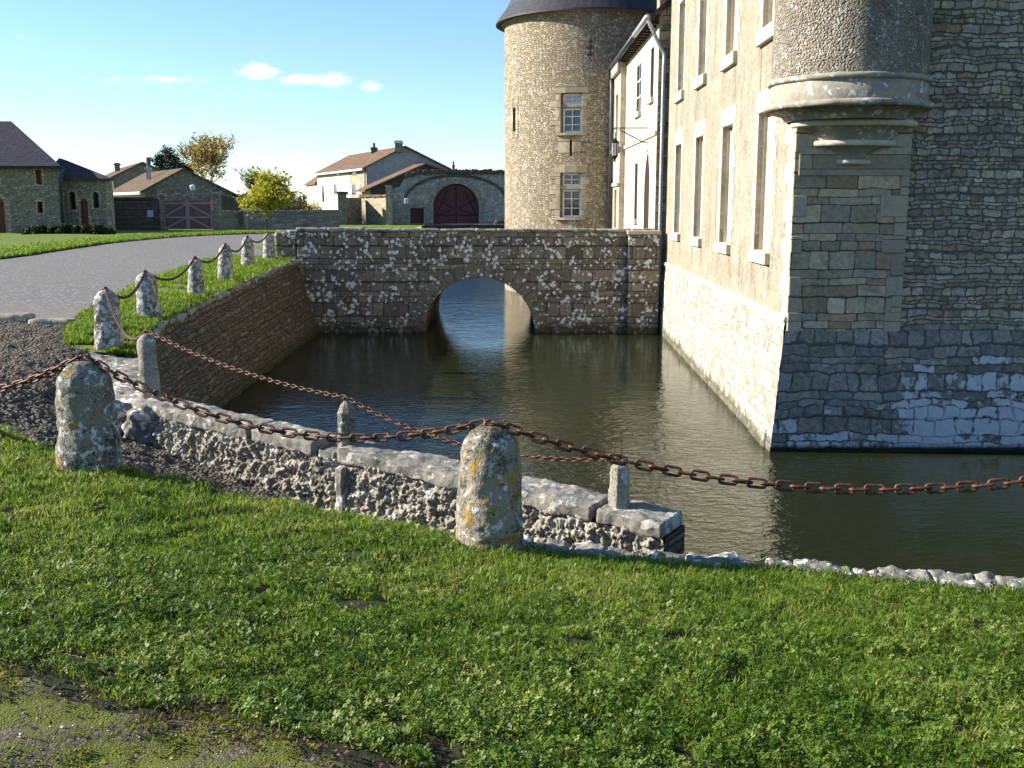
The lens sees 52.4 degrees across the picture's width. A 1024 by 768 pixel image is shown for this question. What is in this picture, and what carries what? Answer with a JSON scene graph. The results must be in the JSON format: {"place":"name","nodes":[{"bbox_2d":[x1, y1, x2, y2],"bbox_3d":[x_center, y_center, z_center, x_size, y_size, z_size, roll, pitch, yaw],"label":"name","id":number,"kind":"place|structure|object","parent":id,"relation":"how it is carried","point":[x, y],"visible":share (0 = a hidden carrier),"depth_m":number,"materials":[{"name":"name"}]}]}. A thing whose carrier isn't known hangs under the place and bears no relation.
{"place":"outdoors","nodes":[
{"label":"outdoors","id":0,"kind":"place"},
{"bbox_2d":[0,233,274,317],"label":"road","id":1,"kind":"structure","parent":0,"point":[70,283],"depth_m":26.48,"materials":[{"name":"grey asphalt"}]},
{"bbox_2d":[114,197,160,229],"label":"farmyard wall","id":2,"kind":"structure","parent":0,"point":[130,213],"depth_m":66.12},
{"bbox_2d":[147,210,152,216],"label":"sign plate","id":3,"kind":"object","parent":2,"relation":"attached to","point":[149,213],"visible":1,"depth_m":66.07,"materials":[{"name":"white metal"}]},
{"bbox_2d":[0,320,319,510],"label":"cobbled ramp","id":4,"kind":"structure","parent":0,"point":[27,350],"depth_m":9.98,"materials":[{"name":"grey gravel"}]},
{"bbox_2d":[0,312,35,322],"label":"kerb stone","id":5,"kind":"object","parent":4,"relation":"on","point":[24,317],"visible":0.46,"depth_m":15.35,"materials":[{"name":"grey stone"}]},
{"bbox_2d":[28,317,76,324],"bbox_3d":[-6.776,-0.864,15.378,0.664,0.259,0.367,0,10,0],"label":"kerb stone","id":6,"kind":"object","parent":4,"relation":"on","point":[54,321],"visible":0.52,"depth_m":15.21,"materials":[{"name":"grey stone"}]},
{"bbox_2d":[87,352,138,405],"bbox_3d":[-4.648,0.162,11.585,1.156,0.611,3.526,-4,11,-21],"label":"stony apron","id":7,"kind":"object","parent":4,"relation":"on","point":[126,392],"visible":0.25,"depth_m":11.69,"materials":[{"name":"stone"}]},
{"bbox_2d":[113,399,132,433],"bbox_3d":[-3.804,0.350,9.899,0.441,0.450,0.428,0,10,0],"label":"boulder","id":8,"kind":"object","parent":4,"relation":"on","point":[123,408],"visible":0.2,"depth_m":9.77,"materials":[{"name":"stone"}]},
{"bbox_2d":[122,403,155,444],"bbox_3d":[-3.446,0.430,9.748,0.379,0.520,0.387,0,10,0],"label":"boulder","id":9,"kind":"object","parent":4,"relation":"on","point":[138,421],"visible":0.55,"depth_m":9.60,"materials":[{"name":"stone"}]},
{"bbox_2d":[0,676,349,767],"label":"gravel path","id":10,"kind":"structure","parent":0,"point":[51,741],"depth_m":3.27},
{"bbox_2d":[2,675,260,767],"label":"pebbles","id":11,"kind":"object","parent":10,"relation":"on","point":[62,727],"visible":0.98,"depth_m":3.35,"materials":[{"name":"stone"}]},
{"bbox_2d":[0,666,334,767],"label":"path moss","id":12,"kind":"object","parent":10,"relation":"on","point":[165,726],"visible":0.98,"depth_m":3.31,"materials":[{"name":"green plant"}]},
{"bbox_2d":[113,157,237,214],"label":"farm shed","id":13,"kind":"structure","parent":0,"point":[174,184],"depth_m":70.04,"materials":[{"name":"stone"}]},
{"bbox_2d":[60,253,295,356],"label":"grass verge","id":14,"kind":"object","parent":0,"point":[90,348],"depth_m":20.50,"materials":[{"name":"green plant"}]},
{"bbox_2d":[93,287,124,356],"bbox_3d":[-5.147,-0.737,13.271,0.382,1.009,0.385,0,10,0],"label":"bollard","id":15,"kind":"object","parent":14,"relation":"on","point":[107,332],"visible":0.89,"depth_m":13.13,"materials":[{"name":"stone"}]},
{"bbox_2d":[104,288,146,340],"bbox_3d":[-4.324,-0.737,11.576,0.041,0.395,3.752,-5,11,-26],"label":"chain","id":16,"kind":"object","parent":15,"relation":"hanging from","point":[126,335],"visible":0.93,"depth_m":12.06,"materials":[{"name":"metal"}]},
{"bbox_2d":[105,271,145,298],"bbox_3d":[-5.461,-1.371,14.786,0.052,0.284,3.281,-2,10,-11],"label":"chain","id":17,"kind":"object","parent":15,"relation":"hanging from","point":[132,292],"visible":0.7,"depth_m":15.25,"materials":[{"name":"metal"}]},
{"bbox_2d":[136,270,162,319],"bbox_3d":[-5.732,-1.308,16.420,0.390,0.991,0.387,0,10,0],"label":"bollard","id":18,"kind":"object","parent":14,"relation":"on","point":[147,299],"visible":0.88,"depth_m":16.27,"materials":[{"name":"stone"}]},
{"bbox_2d":[187,256,204,295],"bbox_3d":[-6.069,-1.969,19.962,0.346,0.974,0.340,0,10,0],"label":"bollard","id":19,"kind":"object","parent":14,"relation":"on","point":[195,278],"visible":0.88,"depth_m":19.83,"materials":[{"name":"stone"}]},
{"bbox_2d":[152,257,195,280],"bbox_3d":[-5.911,-1.973,18.133,0.052,0.312,3.637,-1,10,-5],"label":"chain","id":20,"kind":"object","parent":19,"relation":"hanging from","point":[177,276],"visible":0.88,"depth_m":18.42,"materials":[{"name":"metal"}]},
{"bbox_2d":[217,243,232,279],"bbox_3d":[-6.328,-2.598,22.899,0.369,1.010,0.367,0,10,0],"label":"bollard","id":21,"kind":"object","parent":14,"relation":"on","point":[225,264],"visible":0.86,"depth_m":22.76,"materials":[{"name":"stone"}]},
{"bbox_2d":[198,243,225,262],"bbox_3d":[-6.173,-2.665,21.361,0.053,0.329,3.034,-1,10,-4],"label":"chain","id":22,"kind":"object","parent":21,"relation":"hanging from","point":[212,260],"visible":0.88,"depth_m":21.67,"materials":[{"name":"metal"}]},
{"bbox_2d":[241,235,254,266],"bbox_3d":[-6.724,-3.275,26.427,0.371,0.994,0.382,0,10,0],"label":"bollard","id":23,"kind":"object","parent":14,"relation":"on","point":[247,255],"visible":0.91,"depth_m":26.30,"materials":[{"name":"stone"}]},
{"bbox_2d":[231,236,247,252],"bbox_3d":[-6.497,-3.285,24.603,0.052,0.324,3.649,-1,10,-7],"label":"chain","id":24,"kind":"object","parent":23,"relation":"hanging from","point":[238,250],"visible":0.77,"depth_m":25.20,"materials":[{"name":"metal"}]},
{"bbox_2d":[263,232,275,259],"bbox_3d":[-6.720,-3.720,28.789,0.361,0.974,0.374,0,10,0],"label":"bollard","id":25,"kind":"object","parent":14,"relation":"on","point":[269,247],"visible":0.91,"depth_m":28.66,"materials":[{"name":"stone"}]},
{"bbox_2d":[253,232,268,242],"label":"chain","id":26,"kind":"object","parent":25,"relation":"hanging from","point":[263,239],"visible":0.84,"depth_m":27.96,"materials":[{"name":"metal"}]},
{"bbox_2d":[0,228,388,254],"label":"lawn","id":27,"kind":"structure","parent":0,"point":[9,240],"depth_m":52.92,"materials":[{"name":"green plant"}]},
{"bbox_2d":[21,225,53,234],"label":"shrub","id":28,"kind":"object","parent":27,"relation":"on","point":[40,229],"visible":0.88,"depth_m":56.13,"materials":[{"name":"green plant"}]},
{"bbox_2d":[49,223,80,233],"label":"shrub","id":29,"kind":"object","parent":27,"relation":"on","point":[65,228],"visible":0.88,"depth_m":56.18,"materials":[{"name":"green plant"}]},
{"bbox_2d":[78,224,116,234],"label":"shrub","id":30,"kind":"object","parent":27,"relation":"on","point":[94,229],"visible":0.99,"depth_m":56.22,"materials":[{"name":"green plant"}]},
{"bbox_2d":[0,230,276,258],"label":"fringe grass","id":31,"kind":"structure","parent":27,"relation":"on","point":[23,250],"depth_m":43.55,"materials":[{"name":"green plant"}]},
{"bbox_2d":[235,166,302,229],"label":"yellow tree","id":32,"kind":"object","parent":27,"relation":"on","point":[269,192],"visible":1,"depth_m":59.04,"materials":[{"name":"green plant"}]},
{"bbox_2d":[0,204,423,258],"bbox_3d":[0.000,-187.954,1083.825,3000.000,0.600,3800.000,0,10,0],"label":"ground","id":33,"kind":"structure","parent":0,"point":[368,225],"depth_m":73.38,"materials":[{"name":"green plant"}]},
{"bbox_2d":[0,121,65,232],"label":"stone barn","id":34,"kind":"structure","parent":33,"relation":"on","point":[31,184],"depth_m":59.10,"materials":[{"name":"grey stone"}]},
{"bbox_2d":[0,194,12,232],"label":"door","id":35,"kind":"structure","parent":34,"relation":"in","point":[5,209],"depth_m":59.31,"materials":[{"name":"beige stone"}]},
{"bbox_2d":[33,169,44,186],"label":"window","id":36,"kind":"structure","parent":34,"relation":"in","point":[41,182],"depth_m":58.89,"materials":[{"name":"beige stone"}]},
{"bbox_2d":[35,198,45,214],"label":"window","id":37,"kind":"structure","parent":34,"relation":"in","point":[41,201],"depth_m":59.15,"materials":[{"name":"beige stone"}]},
{"bbox_2d":[56,158,115,230],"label":"annex","id":38,"kind":"object","parent":33,"relation":"on","point":[88,197],"visible":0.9,"depth_m":60.02,"materials":[{"name":"grey stone"}]},
{"bbox_2d":[67,189,78,211],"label":"window","id":39,"kind":"structure","parent":38,"relation":"in","point":[74,196],"depth_m":60.02,"materials":[{"name":"beige stone"}]},
{"bbox_2d":[78,196,91,225],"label":"door","id":40,"kind":"structure","parent":38,"relation":"in","point":[85,201],"depth_m":60.14,"materials":[{"name":"red wood"}]},
{"bbox_2d":[90,189,101,209],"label":"window","id":41,"kind":"structure","parent":38,"relation":"in","point":[97,206],"depth_m":59.99,"materials":[{"name":"beige stone"}]},
{"bbox_2d":[105,162,161,188],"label":"farmhouse","id":42,"kind":"object","parent":33,"relation":"on","point":[121,176],"visible":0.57,"depth_m":91.53,"materials":[{"name":"stone"}]},
{"bbox_2d":[158,193,167,229],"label":"gate pier","id":43,"kind":"structure","parent":33,"relation":"on","point":[162,199],"depth_m":66.02,"materials":[{"name":"grey stone"}]},
{"bbox_2d":[165,200,212,228],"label":"farm gate","id":44,"kind":"structure","parent":43,"relation":"attached to","point":[186,214],"depth_m":66.20,"materials":[{"name":"brown wood"}]},
{"bbox_2d":[150,144,183,169],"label":"conifer","id":45,"kind":"object","parent":33,"relation":"on","point":[161,160],"visible":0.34,"depth_m":95.29,"materials":[{"name":"green plant"}]},
{"bbox_2d":[161,157,200,173],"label":"conifer","id":46,"kind":"object","parent":33,"relation":"on","point":[174,165],"visible":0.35,"depth_m":94.25,"materials":[{"name":"green plant"}]},
{"bbox_2d":[190,184,195,200],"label":"yard light","id":47,"kind":"object","parent":33,"relation":"on","point":[192,187],"visible":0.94,"depth_m":68.21,"materials":[{"name":"white paint"}]},
{"bbox_2d":[173,130,238,181],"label":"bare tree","id":48,"kind":"object","parent":33,"relation":"on","point":[207,152],"visible":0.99,"depth_m":85.52,"materials":[{"name":"yellow plant"}]},
{"bbox_2d":[221,196,247,228],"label":"board fence","id":49,"kind":"object","parent":33,"relation":"on","point":[230,204],"visible":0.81,"depth_m":67.54,"materials":[{"name":"wood"}]},
{"bbox_2d":[233,167,269,209],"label":"bare tree","id":50,"kind":"object","parent":33,"relation":"on","point":[247,181],"visible":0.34,"depth_m":82.03,"materials":[{"name":"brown plant"}]},
{"bbox_2d":[234,193,306,209],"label":"trees","id":51,"kind":"object","parent":33,"relation":"on","point":[299,199],"visible":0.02,"depth_m":243.05,"materials":[{"name":"green plant"}]},
{"bbox_2d":[280,204,298,209],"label":"bush","id":52,"kind":"object","parent":33,"relation":"on","point":[294,207],"visible":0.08,"depth_m":96.54,"materials":[{"name":"green plant"}]},
{"bbox_2d":[284,190,299,202],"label":"bare tree","id":53,"kind":"object","parent":33,"relation":"on","point":[293,195],"visible":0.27,"depth_m":147.19,"materials":[{"name":"brown plant"}]},
{"bbox_2d":[291,201,312,209],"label":"bush","id":54,"kind":"object","parent":33,"relation":"on","point":[300,206],"visible":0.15,"depth_m":98.46,"materials":[{"name":"green plant"}]},
{"bbox_2d":[304,176,317,209],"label":"cottage","id":55,"kind":"structure","parent":33,"relation":"on","point":[312,193],"depth_m":124.49,"materials":[{"name":"paint"}]},
{"bbox_2d":[305,202,322,209],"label":"bush","id":56,"kind":"object","parent":33,"relation":"on","point":[313,206],"visible":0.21,"depth_m":103.33,"materials":[{"name":"yellow plant"}]},
{"bbox_2d":[355,163,443,194],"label":"outhouse","id":57,"kind":"structure","parent":33,"relation":"on","point":[396,179],"depth_m":87.71,"materials":[{"name":"ceramic"}]},
{"bbox_2d":[392,160,504,223],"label":"gate wall","id":58,"kind":"structure","parent":33,"relation":"on","point":[453,195],"depth_m":83.73,"materials":[{"name":"grey stone"}]},
{"bbox_2d":[410,208,423,223],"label":"side door","id":59,"kind":"structure","parent":58,"relation":"in","point":[417,214],"depth_m":84.17,"materials":[{"name":"red wood"}]},
{"bbox_2d":[433,184,478,223],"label":"great door","id":60,"kind":"structure","parent":58,"relation":"in","point":[454,203],"depth_m":84.07,"materials":[{"name":"red wood"}]},
{"bbox_2d":[211,193,222,229],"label":"gate pier","id":61,"kind":"structure","parent":0,"point":[217,211],"depth_m":66.04,"materials":[{"name":"grey stone"}]},
{"bbox_2d":[0,0,510,227],"label":"sky","id":62,"kind":"structure","parent":0,"point":[304,87],"materials":[{"name":"blue"}]},
{"bbox_2d":[222,209,339,229],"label":"wall","id":63,"kind":"structure","parent":0,"point":[287,219],"depth_m":70.20,"materials":[{"name":"stone"}]},
{"bbox_2d":[254,228,421,248],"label":"drive bank","id":64,"kind":"structure","parent":0,"point":[259,247],"depth_m":39.62,"materials":[{"name":"green plant"}]},
{"bbox_2d":[337,185,392,224],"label":"court wall","id":65,"kind":"structure","parent":0,"point":[372,208],"depth_m":83.04,"materials":[{"name":"stone"}]},
{"bbox_2d":[312,140,450,209],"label":"country house","id":66,"kind":"structure","parent":0,"point":[350,174],"depth_m":98.45,"materials":[{"name":"paint"}]},
{"bbox_2d":[320,186,326,201],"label":"window","id":67,"kind":"structure","parent":66,"relation":"in","point":[322,188],"depth_m":111.37,"materials":[{"name":"white glass"}]},
{"bbox_2d":[331,184,339,193],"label":"window","id":68,"kind":"structure","parent":66,"relation":"in","point":[335,188],"depth_m":105.92,"materials":[{"name":"white glass"}]},
{"bbox_2d":[348,184,359,194],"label":"window","id":69,"kind":"structure","parent":66,"relation":"in","point":[352,187],"depth_m":98.97,"materials":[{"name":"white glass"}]},
{"bbox_2d":[0,424,1023,767],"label":"lawn","id":70,"kind":"structure","parent":0,"point":[438,744],"depth_m":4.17,"materials":[{"name":"plant"}]},
{"bbox_2d":[55,354,123,474],"bbox_3d":[-2.846,0.295,6.973,0.440,0.997,0.435,0,10,0],"label":"bollard","id":71,"kind":"object","parent":70,"relation":"on","point":[88,437],"visible":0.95,"depth_m":6.81,"materials":[{"name":"grey stone"}]},
{"bbox_2d":[0,356,81,392],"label":"chain","id":72,"kind":"object","parent":71,"relation":"attached to","point":[29,380],"visible":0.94,"depth_m":7.05,"materials":[{"name":"metal"}]},
{"bbox_2d":[84,356,486,442],"bbox_3d":[-1.488,0.112,6.517,2.820,0.462,0.063,3,10,17],"label":"chain","id":73,"kind":"object","parent":71,"relation":"hanging from","point":[470,425],"visible":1,"depth_m":6.52,"materials":[{"name":"metal"}]},
{"bbox_2d":[455,419,523,554],"bbox_3d":[-0.134,0.701,6.192,0.435,1.006,0.429,0,10,0],"label":"bollard","id":74,"kind":"object","parent":70,"relation":"on","point":[489,505],"visible":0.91,"depth_m":6.03,"materials":[{"name":"stone"}]},
{"bbox_2d":[491,421,1023,494],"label":"chain","id":75,"kind":"object","parent":74,"relation":"hanging from","point":[736,480],"visible":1,"depth_m":5.84,"materials":[{"name":"metal"}]},
{"bbox_2d":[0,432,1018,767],"bbox_3d":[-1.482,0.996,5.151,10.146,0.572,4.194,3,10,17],"label":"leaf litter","id":76,"kind":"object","parent":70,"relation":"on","point":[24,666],"visible":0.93,"depth_m":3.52,"materials":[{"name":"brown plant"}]},
{"bbox_2d":[254,500,1023,594],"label":"lawn edging","id":77,"kind":"object","parent":70,"relation":"on","point":[984,577],"visible":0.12,"depth_m":6.23,"materials":[{"name":"stone"}]},
{"bbox_2d":[222,277,1023,577],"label":"moat water","id":78,"kind":"structure","parent":0,"point":[479,348],"depth_m":16.85,"materials":[{"name":"liquid"}]},
{"bbox_2d":[120,260,320,407],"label":"moat wall","id":79,"kind":"structure","parent":78,"relation":"in","point":[261,324],"depth_m":20.82,"materials":[{"name":"stone"}]},
{"bbox_2d":[133,396,684,554],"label":"ramp wall","id":80,"kind":"structure","parent":78,"relation":"in","point":[377,480],"depth_m":8.33,"materials":[{"name":"stone"}]},
{"bbox_2d":[137,329,160,399],"bbox_3d":[-3.490,0.032,10.019,0.221,1.136,0.224,0,10,0],"label":"stone post","id":81,"kind":"object","parent":80,"relation":"on","point":[147,358],"visible":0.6,"depth_m":9.91,"materials":[{"name":"stone"}]},
{"bbox_2d":[145,329,345,398],"bbox_3d":[-2.430,-0.198,9.256,2.568,0.412,0.041,7,12,33],"label":"chain","id":82,"kind":"object","parent":81,"relation":"hanging from","point":[257,375],"visible":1,"depth_m":9.22,"materials":[{"name":"metal"}]},
{"bbox_2d":[337,395,356,447],"bbox_3d":[-1.370,0.362,8.636,0.161,0.546,0.165,0,10,0],"label":"stone post","id":83,"kind":"object","parent":80,"relation":"on","point":[346,422],"visible":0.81,"depth_m":8.57,"materials":[{"name":"stone"}]},
{"bbox_2d":[345,396,620,461],"bbox_3d":[-0.304,0.364,7.976,2.518,0.312,0.041,6,12,31],"label":"chain","id":84,"kind":"object","parent":83,"relation":"hanging from","point":[521,454],"visible":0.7,"depth_m":8.07,"materials":[{"name":"metal"}]},
{"bbox_2d":[608,458,629,525],"bbox_3d":[0.764,0.753,7.384,0.169,0.496,0.163,0,10,0],"label":"stone post","id":85,"kind":"object","parent":80,"relation":"on","point":[618,494],"visible":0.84,"depth_m":7.32,"materials":[{"name":"stone"}]},
{"bbox_2d":[202,227,660,332],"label":"stone bridge","id":86,"kind":"structure","parent":78,"relation":"in","point":[359,279],"depth_m":29.57,"materials":[{"name":"stone"}]},
{"bbox_2d":[421,224,504,228],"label":"moat wall","id":87,"kind":"structure","parent":78,"relation":"in","point":[475,226],"depth_m":80.12,"materials":[{"name":"grey stone"}]},
{"bbox_2d":[494,219,504,223],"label":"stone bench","id":88,"kind":"object","parent":87,"relation":"on","point":[499,221],"visible":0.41,"depth_m":82.62,"materials":[{"name":"grey stone"}]},
{"bbox_2d":[496,0,656,291],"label":"round tower","id":89,"kind":"structure","parent":78,"relation":"in","point":[560,56],"depth_m":40.64,"materials":[{"name":"beige stone"}]},
{"bbox_2d":[549,165,588,219],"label":"window","id":90,"kind":"structure","parent":89,"relation":"in","point":[574,198],"depth_m":41.00,"materials":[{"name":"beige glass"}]},
{"bbox_2d":[550,84,589,135],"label":"window","id":91,"kind":"structure","parent":89,"relation":"in","point":[575,111],"depth_m":40.44,"materials":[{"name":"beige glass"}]},
{"bbox_2d":[608,0,671,328],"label":"gatehouse","id":92,"kind":"object","parent":78,"relation":"in","point":[639,67],"visible":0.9,"depth_m":32.42,"materials":[{"name":"paint"}]},
{"bbox_2d":[610,127,647,161],"bbox_3d":[3.565,-7.267,31.620,1.171,1.036,0.260,0,10,0],"label":"wall lantern","id":93,"kind":"object","parent":92,"relation":"attached to","point":[614,142],"depth_m":31.55,"materials":[{"name":"black metal"}]},
{"bbox_2d":[631,163,637,223],"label":"window","id":94,"kind":"structure","parent":92,"relation":"in","point":[633,221],"depth_m":34.67,"materials":[{"name":"white glass"}]},
{"bbox_2d":[633,62,641,118],"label":"window","id":95,"kind":"structure","parent":92,"relation":"in","point":[637,114],"depth_m":33.86,"materials":[{"name":"white glass"}]},
{"bbox_2d":[644,157,648,227],"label":"door","id":96,"kind":"structure","parent":92,"relation":"in","point":[646,217],"depth_m":31.91,"materials":[{"name":"brown wood"}]},
{"bbox_2d":[646,49,653,104],"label":"window","id":97,"kind":"structure","parent":92,"relation":"in","point":[650,100],"depth_m":30.72,"materials":[{"name":"white glass"}]},
{"bbox_2d":[659,0,1023,451],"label":"castle","id":98,"kind":"structure","parent":78,"relation":"in","point":[845,197],"depth_m":15.47,"materials":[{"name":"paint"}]},
{"bbox_2d":[670,129,683,240],"bbox_3d":[4.369,-5.148,27.064,0.280,2.790,1.680,0,10,1],"label":"blind window","id":99,"kind":"structure","parent":98,"relation":"in","point":[679,145],"depth_m":27.51,"materials":[{"name":"stone"}]},
{"bbox_2d":[673,0,687,103],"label":"blind window","id":100,"kind":"structure","parent":98,"relation":"in","point":[682,7],"depth_m":26.93,"materials":[{"name":"stone"}]},
{"bbox_2d":[689,119,705,246],"bbox_3d":[4.305,-4.561,23.716,0.280,2.790,1.680,0,10,1],"label":"blind window","id":101,"kind":"structure","parent":98,"relation":"in","point":[700,127],"depth_m":24.17,"materials":[{"name":"stone"}]},
{"bbox_2d":[693,0,709,89],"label":"blind window","id":102,"kind":"structure","parent":98,"relation":"in","point":[702,57],"depth_m":23.63,"materials":[{"name":"stone"}]},
{"bbox_2d":[713,104,736,254],"bbox_3d":[4.240,-3.968,20.338,0.280,2.790,1.680,0,10,1],"label":"blind window","id":103,"kind":"structure","parent":98,"relation":"in","point":[725,190],"depth_m":20.77,"materials":[{"name":"stone"}]},
{"bbox_2d":[719,0,739,71],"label":"blind window","id":104,"kind":"structure","parent":98,"relation":"in","point":[731,7],"depth_m":20.30,"materials":[{"name":"stone"}]},
{"bbox_2d":[747,89,777,264],"bbox_3d":[4.177,-3.391,17.049,0.280,2.790,1.680,0,10,1],"label":"blind window","id":105,"kind":"structure","parent":98,"relation":"in","point":[764,155],"depth_m":17.48,"materials":[{"name":"stone"}]},
{"bbox_2d":[755,0,774,47],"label":"blind window","id":106,"kind":"structure","parent":98,"relation":"in","point":[764,35],"depth_m":17.10,"materials":[{"name":"stone"}]}
]}

